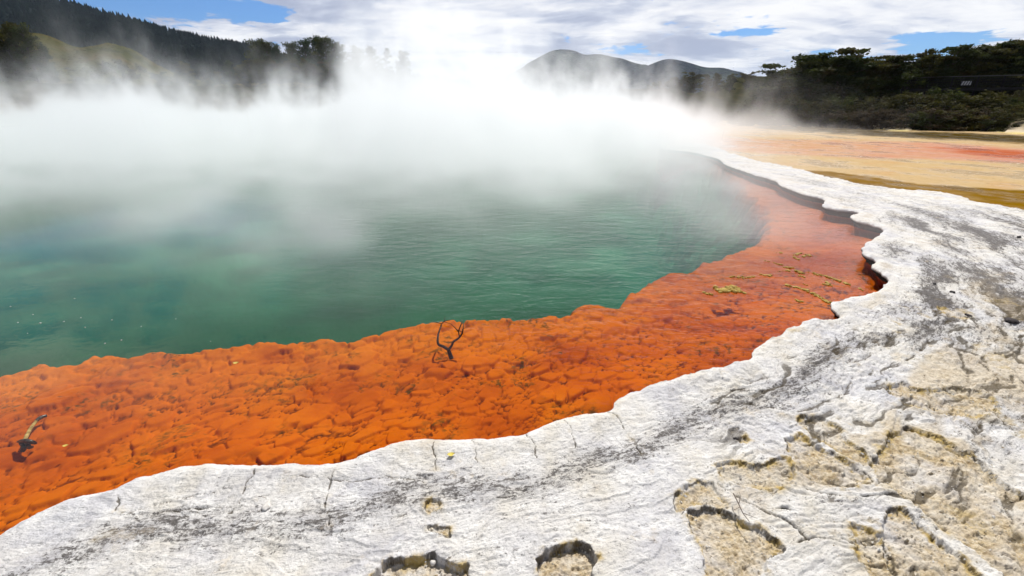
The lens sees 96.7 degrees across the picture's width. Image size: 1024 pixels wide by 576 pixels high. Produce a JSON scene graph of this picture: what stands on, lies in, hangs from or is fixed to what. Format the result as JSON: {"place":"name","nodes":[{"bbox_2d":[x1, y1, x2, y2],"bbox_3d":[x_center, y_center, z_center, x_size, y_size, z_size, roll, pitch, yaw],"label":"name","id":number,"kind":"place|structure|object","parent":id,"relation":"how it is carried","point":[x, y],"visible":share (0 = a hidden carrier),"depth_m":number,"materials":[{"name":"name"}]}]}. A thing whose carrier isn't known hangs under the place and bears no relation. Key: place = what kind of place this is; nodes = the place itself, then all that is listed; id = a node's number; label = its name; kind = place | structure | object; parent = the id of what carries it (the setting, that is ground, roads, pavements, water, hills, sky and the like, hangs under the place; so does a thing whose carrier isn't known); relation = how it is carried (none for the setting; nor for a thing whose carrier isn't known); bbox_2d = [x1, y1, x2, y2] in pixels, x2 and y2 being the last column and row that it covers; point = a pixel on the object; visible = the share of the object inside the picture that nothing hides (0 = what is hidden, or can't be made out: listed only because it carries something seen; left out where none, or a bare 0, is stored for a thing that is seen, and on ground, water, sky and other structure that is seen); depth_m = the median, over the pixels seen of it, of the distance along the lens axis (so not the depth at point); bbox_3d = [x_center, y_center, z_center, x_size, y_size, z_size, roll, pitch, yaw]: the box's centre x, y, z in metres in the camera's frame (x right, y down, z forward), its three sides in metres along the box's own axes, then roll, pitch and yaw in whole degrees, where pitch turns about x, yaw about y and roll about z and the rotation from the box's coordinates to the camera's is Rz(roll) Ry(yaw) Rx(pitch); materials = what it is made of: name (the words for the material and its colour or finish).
{"place":"outdoors","nodes":[
{"label":"outdoors","id":0,"kind":"place"},
{"bbox_2d":[1,32,213,86],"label":"grassy hill","id":1,"kind":"structure","parent":0,"point":[70,60],"depth_m":105.70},
{"bbox_2d":[5,0,479,89],"bbox_3d":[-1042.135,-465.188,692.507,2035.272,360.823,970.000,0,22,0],"label":"forested hill","id":2,"kind":"structure","parent":0,"point":[171,58],"depth_m":585.76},
{"bbox_2d":[0,0,477,89],"bbox_3d":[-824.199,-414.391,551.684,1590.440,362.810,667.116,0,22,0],"label":"conifer forest","id":3,"kind":"object","parent":2,"relation":"on","point":[218,49],"visible":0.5,"depth_m":542.61,"materials":[{"name":"plant"}]},
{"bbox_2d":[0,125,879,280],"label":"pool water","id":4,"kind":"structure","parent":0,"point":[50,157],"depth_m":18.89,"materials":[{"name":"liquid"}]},
{"bbox_2d":[713,285,746,293],"bbox_3d":[2.240,0.018,4.710,0.287,0.044,0.224,0,22,0],"label":"sulphur crust","id":5,"kind":"object","parent":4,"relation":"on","point":[732,289],"visible":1,"depth_m":4.68},
{"bbox_2d":[0,71,1023,575],"bbox_3d":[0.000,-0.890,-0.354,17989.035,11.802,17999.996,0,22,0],"label":"ground","id":6,"kind":"structure","parent":0,"point":[924,211],"depth_m":2.44,"materials":[{"name":"stone"}]},
{"bbox_2d":[0,21,33,81],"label":"tall tree","id":7,"kind":"object","parent":6,"relation":"on","point":[7,56],"visible":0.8,"depth_m":43.89,"materials":[{"name":"green plant"}]},
{"bbox_2d":[6,22,57,82],"bbox_3d":[-46.803,-22.619,44.321,3.661,5.790,3.241,20,29,41],"label":"tall tree","id":8,"kind":"object","parent":6,"relation":"on","point":[34,55],"visible":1,"depth_m":43.87,"materials":[{"name":"green plant"}]},
{"bbox_2d":[36,46,60,82],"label":"tall tree","id":9,"kind":"object","parent":6,"relation":"on","point":[52,79],"visible":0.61,"depth_m":45.75,"materials":[{"name":"plant"}]},
{"bbox_2d":[89,59,148,84],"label":"tree","id":10,"kind":"object","parent":6,"relation":"on","point":[122,69],"visible":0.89,"depth_m":49.07,"materials":[{"name":"green plant"}]},
{"bbox_2d":[148,71,173,84],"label":"shore tree","id":11,"kind":"object","parent":6,"relation":"on","point":[156,76],"visible":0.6,"depth_m":54.68,"materials":[{"name":"grey plant"}]},
{"bbox_2d":[173,61,198,85],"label":"shore tree","id":12,"kind":"object","parent":6,"relation":"on","point":[183,67],"visible":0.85,"depth_m":54.25,"materials":[{"name":"plant"}]},
{"bbox_2d":[221,60,236,85],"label":"shore tree","id":13,"kind":"object","parent":6,"relation":"on","point":[228,73],"visible":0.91,"depth_m":54.74,"materials":[{"name":"green plant"}]},
{"bbox_2d":[233,59,270,86],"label":"shore tree","id":14,"kind":"object","parent":6,"relation":"on","point":[243,68],"visible":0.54,"depth_m":54.53,"materials":[{"name":"green plant"}]},
{"bbox_2d":[246,60,263,86],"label":"shore tree","id":15,"kind":"object","parent":6,"relation":"on","point":[257,78],"visible":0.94,"depth_m":53.37,"materials":[{"name":"green plant"}]},
{"bbox_2d":[243,38,270,82],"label":"pine tree","id":16,"kind":"object","parent":6,"relation":"on","point":[251,53],"visible":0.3,"depth_m":58.75,"materials":[{"name":"green plant"}]},
{"bbox_2d":[257,59,273,86],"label":"shore tree","id":17,"kind":"object","parent":6,"relation":"on","point":[264,67],"visible":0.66,"depth_m":54.28,"materials":[{"name":"plant"}]},
{"bbox_2d":[251,38,281,83],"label":"pine tree","id":18,"kind":"object","parent":6,"relation":"on","point":[265,46],"visible":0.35,"depth_m":57.91,"materials":[{"name":"green plant"}]},
{"bbox_2d":[263,42,289,86],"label":"pine tree","id":19,"kind":"object","parent":6,"relation":"on","point":[275,49],"visible":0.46,"depth_m":57.86,"materials":[{"name":"green plant"}]},
{"bbox_2d":[264,58,293,87],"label":"shore tree","id":20,"kind":"object","parent":6,"relation":"on","point":[276,71],"visible":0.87,"depth_m":53.15,"materials":[{"name":"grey plant"}]},
{"bbox_2d":[282,61,296,87],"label":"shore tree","id":21,"kind":"object","parent":6,"relation":"on","point":[287,63],"visible":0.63,"depth_m":53.99,"materials":[{"name":"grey plant"}]},
{"bbox_2d":[281,41,301,80],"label":"pine tree","id":22,"kind":"object","parent":6,"relation":"on","point":[289,51],"visible":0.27,"depth_m":59.10,"materials":[{"name":"green plant"}]},
{"bbox_2d":[283,57,316,87],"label":"shore tree","id":23,"kind":"object","parent":6,"relation":"on","point":[299,70],"visible":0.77,"depth_m":53.42,"materials":[{"name":"grey plant"}]},
{"bbox_2d":[293,37,322,82],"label":"pine tree","id":24,"kind":"object","parent":6,"relation":"on","point":[305,47],"visible":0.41,"depth_m":57.80,"materials":[{"name":"green plant"}]},
{"bbox_2d":[305,61,332,87],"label":"shore tree","id":25,"kind":"object","parent":6,"relation":"on","point":[317,79],"visible":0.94,"depth_m":53.32,"materials":[{"name":"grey plant"}]},
{"bbox_2d":[306,35,333,87],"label":"pine tree","id":26,"kind":"object","parent":6,"relation":"on","point":[313,45],"visible":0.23,"depth_m":59.10,"materials":[{"name":"green plant"}]},
{"bbox_2d":[302,100,346,120],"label":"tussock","id":27,"kind":"object","parent":6,"relation":"on","point":[323,114],"visible":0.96,"depth_m":50.86,"materials":[{"name":"plant"}]},
{"bbox_2d":[310,36,346,87],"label":"pine tree","id":28,"kind":"object","parent":6,"relation":"on","point":[322,47],"visible":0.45,"depth_m":57.61,"materials":[{"name":"green plant"}]},
{"bbox_2d":[320,62,343,88],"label":"shore tree","id":29,"kind":"object","parent":6,"relation":"on","point":[330,67],"visible":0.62,"depth_m":54.40,"materials":[{"name":"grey plant"}]},
{"bbox_2d":[331,62,347,88],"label":"shore tree","id":30,"kind":"object","parent":6,"relation":"on","point":[342,83],"visible":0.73,"depth_m":54.41,"materials":[{"name":"grey plant"}]},
{"bbox_2d":[326,40,355,88],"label":"pine tree","id":31,"kind":"object","parent":6,"relation":"on","point":[338,49],"visible":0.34,"depth_m":58.44,"materials":[{"name":"green plant"}]},
{"bbox_2d":[332,59,361,88],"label":"shore tree","id":32,"kind":"object","parent":6,"relation":"on","point":[351,68],"visible":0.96,"depth_m":54.05,"materials":[{"name":"white plant"}]},
{"bbox_2d":[346,45,370,88],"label":"steam veiled tree","id":33,"kind":"object","parent":6,"relation":"on","point":[358,53],"visible":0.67,"depth_m":70.40,"materials":[{"name":"plant"}]},
{"bbox_2d":[362,45,383,88],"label":"steam veiled tree","id":34,"kind":"object","parent":6,"relation":"on","point":[372,64],"visible":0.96,"depth_m":70.56,"materials":[{"name":"plant"}]},
{"bbox_2d":[377,48,395,89],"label":"steam veiled tree","id":35,"kind":"object","parent":6,"relation":"on","point":[386,55],"visible":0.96,"depth_m":71.00,"materials":[{"name":"plant"}]},
{"bbox_2d":[393,50,414,88],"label":"steam veiled tree","id":36,"kind":"object","parent":6,"relation":"on","point":[403,76],"visible":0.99,"depth_m":69.77,"materials":[{"name":"white plant"}]},
{"bbox_2d":[0,126,880,534],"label":"pool bed","id":37,"kind":"object","parent":6,"relation":"in","point":[122,368],"visible":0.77,"depth_m":9.34,"materials":[{"name":"stone"}]},
{"bbox_2d":[16,414,46,451],"bbox_3d":[-3.041,0.896,2.875,0.098,0.076,0.410,-16,27,-35],"label":"driftwood","id":38,"kind":"object","parent":37,"relation":"on","point":[25,442],"visible":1,"depth_m":2.75,"materials":[{"name":"brown wood"}]},
{"bbox_2d":[436,319,464,359],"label":"dead branch","id":39,"kind":"object","parent":37,"relation":"on","point":[450,355],"visible":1,"depth_m":3.81,"materials":[{"name":"brown wood"}]},
{"bbox_2d":[665,77,682,89],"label":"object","id":40,"kind":"object","parent":6,"relation":"on","point":[672,81],"visible":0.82,"depth_m":74.31,"materials":[{"name":"grey plant"}]},
{"bbox_2d":[674,74,701,92],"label":"tree","id":41,"kind":"object","parent":6,"relation":"on","point":[688,89],"visible":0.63,"depth_m":74.50,"materials":[{"name":"green plant"}]},
{"bbox_2d":[681,72,709,92],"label":"tree","id":42,"kind":"object","parent":6,"relation":"on","point":[696,77],"visible":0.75,"depth_m":74.53,"materials":[{"name":"green plant"}]},
{"bbox_2d":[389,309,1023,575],"bbox_3d":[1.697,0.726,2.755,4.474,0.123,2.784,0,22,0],"label":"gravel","id":43,"kind":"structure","parent":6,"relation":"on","point":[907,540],"depth_m":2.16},
{"bbox_2d":[710,73,723,92],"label":"tree","id":44,"kind":"object","parent":6,"relation":"on","point":[717,77],"visible":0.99,"depth_m":74.86,"materials":[{"name":"green plant"}]},
{"bbox_2d":[720,73,742,92],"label":"tree","id":45,"kind":"object","parent":6,"relation":"on","point":[731,79],"visible":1,"depth_m":73.78,"materials":[{"name":"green plant"}]},
{"bbox_2d":[718,110,748,124],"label":"shrub","id":46,"kind":"object","parent":6,"relation":"on","point":[734,122],"visible":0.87,"depth_m":46.59,"materials":[{"name":"plant"}]},
{"bbox_2d":[725,110,762,125],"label":"shrub","id":47,"kind":"object","parent":6,"relation":"on","point":[743,121],"visible":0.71,"depth_m":46.53,"materials":[{"name":"plant"}]},
{"bbox_2d":[739,71,760,89],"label":"tree","id":48,"kind":"object","parent":6,"relation":"on","point":[745,76],"visible":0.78,"depth_m":74.91,"materials":[{"name":"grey plant"}]},
{"bbox_2d":[738,109,771,125],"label":"shrub","id":49,"kind":"object","parent":6,"relation":"on","point":[762,118],"visible":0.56,"depth_m":47.10,"materials":[{"name":"plant"}]},
{"bbox_2d":[744,86,775,108],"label":"bushy tree","id":50,"kind":"object","parent":6,"relation":"on","point":[760,96],"visible":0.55,"depth_m":53.31,"materials":[{"name":"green plant"}]},
{"bbox_2d":[741,97,787,124],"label":"tall shrub","id":51,"kind":"object","parent":6,"relation":"on","point":[762,103],"visible":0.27,"depth_m":48.63,"materials":[{"name":"green plant"}]},
{"bbox_2d":[747,69,784,91],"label":"spreading tree","id":52,"kind":"object","parent":6,"relation":"on","point":[758,80],"visible":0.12,"depth_m":55.59,"materials":[{"name":"green plant"}]},
{"bbox_2d":[745,63,804,102],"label":"spreading tree","id":53,"kind":"object","parent":6,"relation":"on","point":[776,81],"visible":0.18,"depth_m":52.41,"materials":[{"name":"green plant"}]},
{"bbox_2d":[758,105,799,125],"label":"shrub","id":54,"kind":"object","parent":6,"relation":"on","point":[770,111],"visible":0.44,"depth_m":46.58,"materials":[{"name":"green plant"}]},
{"bbox_2d":[764,107,799,125],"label":"shrub","id":55,"kind":"object","parent":6,"relation":"on","point":[779,110],"visible":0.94,"depth_m":45.90,"materials":[{"name":"grey plant"}]},
{"bbox_2d":[763,85,807,109],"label":"bushy tree","id":56,"kind":"object","parent":6,"relation":"on","point":[781,91],"visible":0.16,"depth_m":51.51,"materials":[{"name":"green plant"}]},
{"bbox_2d":[770,93,807,124],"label":"tall shrub","id":57,"kind":"object","parent":6,"relation":"on","point":[787,103],"visible":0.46,"depth_m":47.19,"materials":[{"name":"green plant"}]},
{"bbox_2d":[755,52,833,98],"bbox_3d":[33.575,-22.467,51.882,10.933,7.697,8.115,13,25,30],"label":"spreading tree","id":58,"kind":"object","parent":6,"relation":"on","point":[822,56],"visible":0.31,"depth_m":50.10,"materials":[{"name":"green plant"}]},
{"bbox_2d":[775,99,820,123],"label":"tall shrub","id":59,"kind":"object","parent":6,"relation":"on","point":[797,107],"visible":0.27,"depth_m":47.09,"materials":[{"name":"green plant"}]},
{"bbox_2d":[788,112,818,126],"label":"shrub","id":60,"kind":"object","parent":6,"relation":"on","point":[797,118],"visible":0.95,"depth_m":44.44,"materials":[{"name":"green plant"}]},
{"bbox_2d":[778,66,861,108],"bbox_3d":[34.103,-21.464,51.341,7.435,6.114,7.861,3,22,8],"label":"bushy tree","id":61,"kind":"object","parent":6,"relation":"on","point":[841,68],"visible":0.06,"depth_m":48.69,"materials":[{"name":"green plant"}]},
{"bbox_2d":[796,108,848,126],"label":"shrub","id":62,"kind":"object","parent":6,"relation":"on","point":[817,114],"visible":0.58,"depth_m":44.13,"materials":[{"name":"green plant"}]},
{"bbox_2d":[798,99,847,119],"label":"tall shrub","id":63,"kind":"object","parent":6,"relation":"on","point":[826,103],"visible":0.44,"depth_m":44.70,"materials":[{"name":"green plant"}]},
{"bbox_2d":[772,47,876,102],"bbox_3d":[34.628,-22.503,51.509,9.792,8.088,10.354,-16,27,-36],"label":"spreading tree","id":64,"kind":"object","parent":6,"relation":"on","point":[800,62],"visible":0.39,"depth_m":49.20,"materials":[{"name":"green plant"}]},
{"bbox_2d":[816,110,851,127],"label":"shrub","id":65,"kind":"object","parent":6,"relation":"on","point":[830,115],"visible":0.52,"depth_m":42.73,"materials":[{"name":"green plant"}]},
{"bbox_2d":[807,75,867,102],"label":"bushy tree","id":66,"kind":"object","parent":6,"relation":"on","point":[837,79],"visible":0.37,"depth_m":48.08,"materials":[{"name":"green plant"}]},
{"bbox_2d":[803,54,882,102],"bbox_3d":[35.891,-21.955,50.534,9.838,7.407,9.304,-15,26,-33],"label":"spreading tree","id":67,"kind":"object","parent":6,"relation":"on","point":[849,63],"visible":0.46,"depth_m":48.00,"materials":[{"name":"green plant"}]},
{"bbox_2d":[829,93,864,125],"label":"tall shrub","id":68,"kind":"object","parent":6,"relation":"on","point":[848,101],"visible":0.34,"depth_m":44.62,"materials":[{"name":"green plant"}]},
{"bbox_2d":[828,109,870,128],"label":"shrub","id":69,"kind":"object","parent":6,"relation":"on","point":[855,114],"visible":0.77,"depth_m":40.81,"materials":[{"name":"green plant"}]},
{"bbox_2d":[816,84,884,111],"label":"bushy tree","id":70,"kind":"object","parent":6,"relation":"on","point":[843,94],"visible":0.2,"depth_m":47.77,"materials":[{"name":"green plant"}]},
{"bbox_2d":[825,59,876,89],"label":"spreading tree","id":71,"kind":"object","parent":6,"relation":"on","point":[857,87],"visible":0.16,"depth_m":48.06,"materials":[{"name":"green plant"}]},
{"bbox_2d":[853,96,887,123],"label":"tall shrub","id":72,"kind":"object","parent":6,"relation":"on","point":[866,103],"visible":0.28,"depth_m":43.67,"materials":[{"name":"green plant"}]},
{"bbox_2d":[853,106,894,128],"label":"shrub","id":73,"kind":"object","parent":6,"relation":"on","point":[867,113],"visible":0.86,"depth_m":38.98,"materials":[{"name":"green plant"}]},
{"bbox_2d":[854,112,908,128],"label":"shrub","id":74,"kind":"object","parent":6,"relation":"on","point":[887,121],"visible":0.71,"depth_m":38.68,"materials":[{"name":"green plant"}]},
{"bbox_2d":[864,95,900,116],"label":"tall shrub","id":75,"kind":"object","parent":6,"relation":"on","point":[870,103],"visible":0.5,"depth_m":42.27,"materials":[{"name":"green plant"}]},
{"bbox_2d":[860,54,915,102],"bbox_3d":[39.158,-21.920,48.016,5.503,5.029,5.819,8,23,20],"label":"spreading tree","id":76,"kind":"object","parent":6,"relation":"on","point":[885,66],"visible":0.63,"depth_m":46.70,"materials":[{"name":"green plant"}]},
{"bbox_2d":[878,107,916,125],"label":"shrub","id":77,"kind":"object","parent":6,"relation":"on","point":[902,115],"visible":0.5,"depth_m":39.16,"materials":[{"name":"green plant"}]},
{"bbox_2d":[880,54,921,91],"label":"spreading tree","id":78,"kind":"object","parent":6,"relation":"on","point":[901,63],"visible":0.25,"depth_m":46.51,"materials":[{"name":"green plant"}]},
{"bbox_2d":[885,90,919,112],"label":"slope shrub","id":79,"kind":"object","parent":6,"relation":"on","point":[894,98],"visible":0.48,"depth_m":41.57,"materials":[{"name":"green plant"}]},
{"bbox_2d":[887,55,932,88],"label":"spreading tree","id":80,"kind":"object","parent":6,"relation":"on","point":[910,68],"visible":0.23,"depth_m":46.18,"materials":[{"name":"green plant"}]},
{"bbox_2d":[890,67,930,95],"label":"bushy tree","id":81,"kind":"object","parent":6,"relation":"on","point":[918,75],"visible":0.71,"depth_m":45.18,"materials":[{"name":"green plant"}]},
{"bbox_2d":[879,94,947,116],"bbox_3d":[36.068,-16.233,40.613,4.639,2.086,5.019,0,22,0],"label":"slope shrub","id":82,"kind":"object","parent":6,"relation":"on","point":[904,106],"visible":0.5,"depth_m":40.05,"materials":[{"name":"green plant"}]},
{"bbox_2d":[894,113,934,130],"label":"shrub","id":83,"kind":"object","parent":6,"relation":"on","point":[916,119],"visible":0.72,"depth_m":37.82,"materials":[{"name":"green plant"}]},
{"bbox_2d":[895,94,955,115],"bbox_3d":[37.008,-16.255,41.127,4.688,2.348,3.435,18,28,38],"label":"slope shrub","id":84,"kind":"object","parent":6,"relation":"on","point":[921,101],"visible":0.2,"depth_m":40.43,"materials":[{"name":"green plant"}]},
{"bbox_2d":[900,111,956,130],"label":"shrub","id":85,"kind":"object","parent":6,"relation":"on","point":[929,117],"visible":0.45,"depth_m":37.09,"materials":[{"name":"green plant"}]},
{"bbox_2d":[890,48,967,93],"bbox_3d":[41.594,-21.565,45.654,6.238,4.646,4.630,36,41,56],"label":"spreading tree","id":86,"kind":"object","parent":6,"relation":"on","point":[927,55],"visible":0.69,"depth_m":44.72,"materials":[{"name":"green plant"}]},
{"bbox_2d":[900,85,964,112],"bbox_3d":[38.545,-16.659,41.824,6.084,3.544,6.120,-9,23,-22],"label":"slope shrub","id":87,"kind":"object","parent":6,"relation":"on","point":[950,93],"visible":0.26,"depth_m":40.59,"materials":[{"name":"green plant"}]},
{"bbox_2d":[909,106,966,129],"bbox_3d":[34.952,-13.942,37.482,3.869,1.968,3.847,15,26,33],"label":"shrub","id":88,"kind":"object","parent":6,"relation":"on","point":[931,112],"visible":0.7,"depth_m":36.94,"materials":[{"name":"green plant"}]},
{"bbox_2d":[905,93,974,115],"bbox_3d":[37.827,-15.839,40.930,6.550,3.090,4.800,-11,24,-25],"label":"slope shrub","id":89,"kind":"object","parent":6,"relation":"on","point":[940,96],"visible":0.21,"depth_m":39.79,"materials":[{"name":"green plant"}]},
{"bbox_2d":[905,109,977,130],"bbox_3d":[35.854,-13.817,37.561,4.148,1.728,4.488,-7,23,-18],"label":"shrub","id":90,"kind":"object","parent":6,"relation":"on","point":[943,121],"visible":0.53,"depth_m":36.55,"materials":[{"name":"green plant"}]},
{"bbox_2d":[893,43,1006,96],"bbox_3d":[42.921,-20.733,45.288,8.992,6.071,6.674,16,27,35],"label":"spreading tree","id":91,"kind":"object","parent":6,"relation":"on","point":[965,50],"visible":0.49,"depth_m":43.91,"materials":[{"name":"green plant"}]},
{"bbox_2d":[936,108,978,130],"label":"scrub bush","id":92,"kind":"object","parent":6,"relation":"on","point":[965,114],"visible":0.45,"depth_m":36.79,"materials":[{"name":"green plant"}]},
{"bbox_2d":[900,74,1023,96],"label":"viewing platform","id":93,"kind":"structure","parent":6,"relation":"on","point":[974,89],"depth_m":43.41,"materials":[{"name":"grey"}]},
{"bbox_2d":[950,97,1009,119],"bbox_3d":[40.497,-15.721,40.462,6.778,2.840,6.265,-8,23,-19],"label":"slope shrub","id":94,"kind":"object","parent":6,"relation":"on","point":[989,104],"visible":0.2,"depth_m":38.77,"materials":[{"name":"green plant"}]},
{"bbox_2d":[952,89,1011,111],"bbox_3d":[41.212,-15.885,40.189,5.341,3.080,5.310,18,28,38],"label":"slope shrub","id":95,"kind":"object","parent":6,"relation":"on","point":[968,100],"visible":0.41,"depth_m":39.22,"materials":[{"name":"green plant"}]},
{"bbox_2d":[957,114,1013,130],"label":"shrub","id":96,"kind":"object","parent":6,"relation":"on","point":[996,128],"visible":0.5,"depth_m":35.63,"materials":[{"name":"green plant"}]},
{"bbox_2d":[951,41,1023,95],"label":"spreading tree","id":97,"kind":"object","parent":6,"relation":"on","point":[991,63],"visible":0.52,"depth_m":43.15,"materials":[{"name":"green plant"}]},
{"bbox_2d":[952,44,1023,99],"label":"spreading tree","id":98,"kind":"object","parent":6,"relation":"on","point":[968,61],"visible":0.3,"depth_m":43.64,"materials":[{"name":"green plant"}]},
{"bbox_2d":[963,108,1019,130],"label":"scrub bush","id":99,"kind":"object","parent":6,"relation":"on","point":[1003,116],"visible":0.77,"depth_m":35.77,"materials":[{"name":"green plant"}]},
{"bbox_2d":[978,41,1023,92],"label":"spreading tree","id":100,"kind":"object","parent":6,"relation":"on","point":[1017,63],"visible":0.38,"depth_m":43.29,"materials":[{"name":"green plant"}]},
{"bbox_2d":[985,103,1023,123],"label":"scrub bush","id":101,"kind":"object","parent":6,"relation":"on","point":[1012,109],"visible":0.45,"depth_m":36.45,"materials":[{"name":"green plant"}]},
{"bbox_2d":[59,0,1023,83],"label":"sky","id":102,"kind":"structure","parent":0,"point":[480,41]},
{"bbox_2d":[477,49,647,89],"bbox_3d":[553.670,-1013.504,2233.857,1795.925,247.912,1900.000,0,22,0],"label":"mountain","id":103,"kind":"structure","parent":0,"point":[559,69],"depth_m":1737.95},
{"bbox_2d":[612,59,748,92],"bbox_3d":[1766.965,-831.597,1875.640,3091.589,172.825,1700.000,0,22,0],"label":"mountain ridge","id":104,"kind":"structure","parent":0,"point":[663,71],"depth_m":1499.83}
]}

